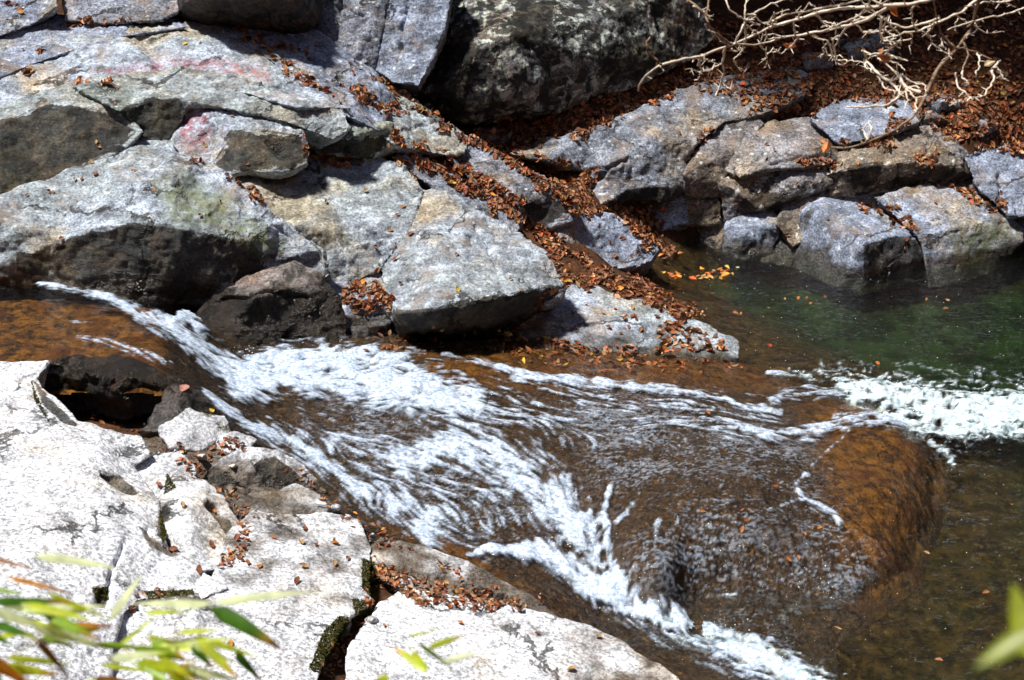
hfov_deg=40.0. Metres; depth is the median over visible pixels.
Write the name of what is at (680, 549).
riverbed
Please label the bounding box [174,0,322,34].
boulder
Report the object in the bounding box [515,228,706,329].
leaf litter
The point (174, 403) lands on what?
stone
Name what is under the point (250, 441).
stone
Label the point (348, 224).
rock slab
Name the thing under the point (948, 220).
boulder
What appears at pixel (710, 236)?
leaf litter
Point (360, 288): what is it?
leaf litter
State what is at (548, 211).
rock slab
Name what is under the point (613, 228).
rock slab
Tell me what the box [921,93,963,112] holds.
stone
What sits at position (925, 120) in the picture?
stone
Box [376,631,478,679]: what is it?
bamboo sprig
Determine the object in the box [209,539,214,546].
fallen leaf
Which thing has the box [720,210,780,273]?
stone
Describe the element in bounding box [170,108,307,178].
boulder
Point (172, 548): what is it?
fallen leaf
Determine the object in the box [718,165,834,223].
rock slab
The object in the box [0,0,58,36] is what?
boulder
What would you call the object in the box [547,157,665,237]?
leaf litter
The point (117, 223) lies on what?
boulder
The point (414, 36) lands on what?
boulder
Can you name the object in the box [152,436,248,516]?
leaf litter
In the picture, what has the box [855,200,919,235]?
leaf litter
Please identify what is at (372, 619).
stone
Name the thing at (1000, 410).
pool
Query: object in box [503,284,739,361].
rock slab
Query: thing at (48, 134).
boulder
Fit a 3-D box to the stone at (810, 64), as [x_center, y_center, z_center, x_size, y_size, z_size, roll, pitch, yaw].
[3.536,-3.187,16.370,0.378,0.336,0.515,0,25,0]
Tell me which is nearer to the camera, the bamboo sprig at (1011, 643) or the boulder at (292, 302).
the bamboo sprig at (1011, 643)
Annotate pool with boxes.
[606,240,1023,679]
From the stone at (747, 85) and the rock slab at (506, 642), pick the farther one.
the stone at (747, 85)
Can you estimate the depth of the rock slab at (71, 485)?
8.42 m
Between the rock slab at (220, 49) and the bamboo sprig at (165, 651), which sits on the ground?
the bamboo sprig at (165, 651)
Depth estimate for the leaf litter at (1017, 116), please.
15.83 m
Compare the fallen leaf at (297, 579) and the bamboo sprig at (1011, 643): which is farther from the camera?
the fallen leaf at (297, 579)
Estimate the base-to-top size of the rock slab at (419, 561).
0.821 m
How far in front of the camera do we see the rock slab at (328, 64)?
13.91 m
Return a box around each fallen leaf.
[169,546,177,550]
[179,384,188,390]
[196,564,201,573]
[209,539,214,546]
[294,576,299,583]
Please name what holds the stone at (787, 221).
on the ground
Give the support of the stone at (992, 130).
on the ground
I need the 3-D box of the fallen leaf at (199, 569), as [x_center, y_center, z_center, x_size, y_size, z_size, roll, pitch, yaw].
[-1.855,1.362,8.348,0.038,0.014,0.070,0,48,-17]
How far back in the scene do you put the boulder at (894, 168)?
15.18 m
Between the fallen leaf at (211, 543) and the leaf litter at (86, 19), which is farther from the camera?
the leaf litter at (86, 19)
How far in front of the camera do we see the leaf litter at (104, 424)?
10.48 m
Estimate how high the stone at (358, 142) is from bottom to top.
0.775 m
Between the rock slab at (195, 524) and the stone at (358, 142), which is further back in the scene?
the stone at (358, 142)
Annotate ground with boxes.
[22,0,1023,679]
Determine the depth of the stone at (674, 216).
15.17 m
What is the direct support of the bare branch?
on the ground
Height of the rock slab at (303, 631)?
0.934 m
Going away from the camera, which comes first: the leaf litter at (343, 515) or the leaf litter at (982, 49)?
the leaf litter at (343, 515)
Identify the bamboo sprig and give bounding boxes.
[0,553,118,679]
[88,574,312,679]
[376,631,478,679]
[974,583,1023,668]
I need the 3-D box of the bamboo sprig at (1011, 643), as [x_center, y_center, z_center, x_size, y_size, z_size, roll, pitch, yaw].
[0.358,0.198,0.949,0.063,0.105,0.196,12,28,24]
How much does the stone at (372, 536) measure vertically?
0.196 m
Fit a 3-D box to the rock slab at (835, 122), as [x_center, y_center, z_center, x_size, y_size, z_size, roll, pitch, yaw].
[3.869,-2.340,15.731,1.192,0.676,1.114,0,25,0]
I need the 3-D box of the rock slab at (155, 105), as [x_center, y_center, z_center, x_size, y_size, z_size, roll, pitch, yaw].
[-2.750,-2.151,13.491,2.572,0.919,1.345,0,25,0]
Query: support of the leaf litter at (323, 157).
on the rock slab at (348, 224)
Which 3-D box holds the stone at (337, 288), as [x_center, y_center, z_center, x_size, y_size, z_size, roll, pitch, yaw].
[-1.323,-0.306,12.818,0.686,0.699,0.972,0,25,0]
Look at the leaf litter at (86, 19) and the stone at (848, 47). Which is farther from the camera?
the stone at (848, 47)
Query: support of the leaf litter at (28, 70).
on the rock slab at (220, 49)
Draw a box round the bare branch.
[638,0,1023,152]
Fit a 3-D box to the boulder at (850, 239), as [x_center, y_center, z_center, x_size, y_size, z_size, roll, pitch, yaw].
[3.750,-0.882,15.040,1.524,1.135,1.541,9,27,19]
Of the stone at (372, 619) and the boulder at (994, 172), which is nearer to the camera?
the stone at (372, 619)
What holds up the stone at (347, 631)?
on the leaf litter at (343, 640)
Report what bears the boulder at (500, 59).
on the ground
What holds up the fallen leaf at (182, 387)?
on the stone at (174, 403)
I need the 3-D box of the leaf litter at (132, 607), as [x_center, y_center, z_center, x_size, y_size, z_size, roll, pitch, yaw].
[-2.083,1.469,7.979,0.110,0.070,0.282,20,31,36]
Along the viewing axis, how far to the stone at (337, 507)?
9.49 m
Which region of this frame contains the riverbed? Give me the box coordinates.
[0,289,952,679]
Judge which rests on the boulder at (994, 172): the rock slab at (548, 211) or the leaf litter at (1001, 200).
the leaf litter at (1001, 200)
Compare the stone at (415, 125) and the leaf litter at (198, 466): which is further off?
the stone at (415, 125)
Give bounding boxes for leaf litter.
[2,0,111,85]
[60,16,132,27]
[91,417,155,431]
[128,586,163,612]
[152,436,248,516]
[183,155,263,205]
[220,521,250,565]
[236,25,341,103]
[285,467,499,588]
[301,142,416,178]
[319,588,376,677]
[339,82,409,116]
[341,267,396,315]
[349,52,850,258]
[369,555,543,611]
[378,324,749,373]
[389,127,553,243]
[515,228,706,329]
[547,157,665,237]
[552,320,727,355]
[652,265,733,282]
[697,111,938,169]
[698,69,1023,155]
[698,122,979,252]
[711,0,1023,91]
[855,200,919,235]
[936,183,1015,212]
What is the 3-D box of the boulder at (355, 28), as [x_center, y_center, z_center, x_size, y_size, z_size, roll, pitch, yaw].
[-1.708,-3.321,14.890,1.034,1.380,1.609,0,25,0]
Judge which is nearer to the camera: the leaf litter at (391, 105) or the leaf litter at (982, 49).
the leaf litter at (391, 105)
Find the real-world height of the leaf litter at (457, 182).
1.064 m
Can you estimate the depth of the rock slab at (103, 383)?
10.41 m
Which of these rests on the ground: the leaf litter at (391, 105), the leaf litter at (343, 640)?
the leaf litter at (343, 640)
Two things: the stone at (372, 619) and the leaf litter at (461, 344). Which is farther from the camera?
the leaf litter at (461, 344)
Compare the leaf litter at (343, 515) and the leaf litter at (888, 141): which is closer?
the leaf litter at (343, 515)
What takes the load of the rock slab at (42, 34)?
on the rock slab at (220, 49)
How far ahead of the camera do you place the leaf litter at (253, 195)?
12.61 m
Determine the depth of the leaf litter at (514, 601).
8.82 m
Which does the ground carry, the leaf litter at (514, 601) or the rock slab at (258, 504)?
the rock slab at (258, 504)
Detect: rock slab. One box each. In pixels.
[0,14,186,78]
[0,21,350,110]
[0,360,228,679]
[44,354,184,420]
[73,65,353,150]
[113,473,380,679]
[143,436,363,526]
[156,474,238,575]
[230,27,393,130]
[234,153,423,282]
[345,588,678,679]
[369,537,557,616]
[378,188,567,340]
[394,153,522,231]
[444,136,577,231]
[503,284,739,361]
[509,67,810,207]
[555,211,661,275]
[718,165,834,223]
[809,97,918,150]
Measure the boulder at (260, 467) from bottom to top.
0.771 m
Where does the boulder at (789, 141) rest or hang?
on the rock slab at (775, 191)
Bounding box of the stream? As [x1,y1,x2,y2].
[0,281,938,679]
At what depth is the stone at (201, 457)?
9.81 m
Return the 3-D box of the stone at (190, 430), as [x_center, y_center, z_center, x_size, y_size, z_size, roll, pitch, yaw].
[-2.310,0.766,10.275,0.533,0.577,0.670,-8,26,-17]
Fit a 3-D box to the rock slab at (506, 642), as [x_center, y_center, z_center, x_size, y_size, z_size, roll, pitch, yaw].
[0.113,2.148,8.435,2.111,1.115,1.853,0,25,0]
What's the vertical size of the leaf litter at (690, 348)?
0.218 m
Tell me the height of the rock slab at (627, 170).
1.393 m
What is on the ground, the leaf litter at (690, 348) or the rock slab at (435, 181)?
the rock slab at (435, 181)
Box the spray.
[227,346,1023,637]
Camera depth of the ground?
13.79 m
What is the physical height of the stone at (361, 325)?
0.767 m
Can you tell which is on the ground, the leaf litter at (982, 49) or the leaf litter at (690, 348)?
the leaf litter at (982, 49)
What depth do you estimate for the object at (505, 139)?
15.14 m
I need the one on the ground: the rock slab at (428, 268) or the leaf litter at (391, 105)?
the rock slab at (428, 268)
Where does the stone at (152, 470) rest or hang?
on the rock slab at (258, 504)
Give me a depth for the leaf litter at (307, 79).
13.75 m
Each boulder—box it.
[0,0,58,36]
[0,83,142,193]
[0,138,329,310]
[61,0,178,25]
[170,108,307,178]
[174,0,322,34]
[193,261,347,345]
[200,446,328,493]
[313,0,388,68]
[374,0,451,98]
[413,0,713,124]
[683,118,763,228]
[725,117,839,179]
[790,197,926,298]
[823,124,970,197]
[874,184,1023,290]
[964,144,1023,219]
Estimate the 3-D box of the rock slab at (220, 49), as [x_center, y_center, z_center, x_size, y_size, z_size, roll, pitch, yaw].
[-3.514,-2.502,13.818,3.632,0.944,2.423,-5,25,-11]
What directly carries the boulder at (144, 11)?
on the rock slab at (42, 34)
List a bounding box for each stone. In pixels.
[135,449,196,495]
[137,384,218,437]
[158,408,230,451]
[196,454,206,460]
[216,431,256,452]
[247,483,330,512]
[315,121,394,161]
[327,272,391,320]
[331,503,342,512]
[341,616,350,637]
[345,313,397,338]
[365,616,378,622]
[369,533,376,544]
[380,84,467,157]
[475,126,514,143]
[648,195,689,230]
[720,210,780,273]
[738,82,761,87]
[758,237,793,279]
[775,195,821,248]
[801,52,833,71]
[838,33,894,60]
[916,110,947,125]
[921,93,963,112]
[978,119,999,137]
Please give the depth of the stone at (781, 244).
15.07 m
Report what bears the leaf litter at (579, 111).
on the ground
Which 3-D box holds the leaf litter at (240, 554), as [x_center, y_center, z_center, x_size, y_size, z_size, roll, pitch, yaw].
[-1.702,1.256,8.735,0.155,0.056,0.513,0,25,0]
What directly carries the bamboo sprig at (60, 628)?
on the ground
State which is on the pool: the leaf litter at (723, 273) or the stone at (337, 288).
the leaf litter at (723, 273)
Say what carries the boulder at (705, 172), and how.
on the ground
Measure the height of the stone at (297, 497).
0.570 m
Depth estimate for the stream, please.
10.79 m

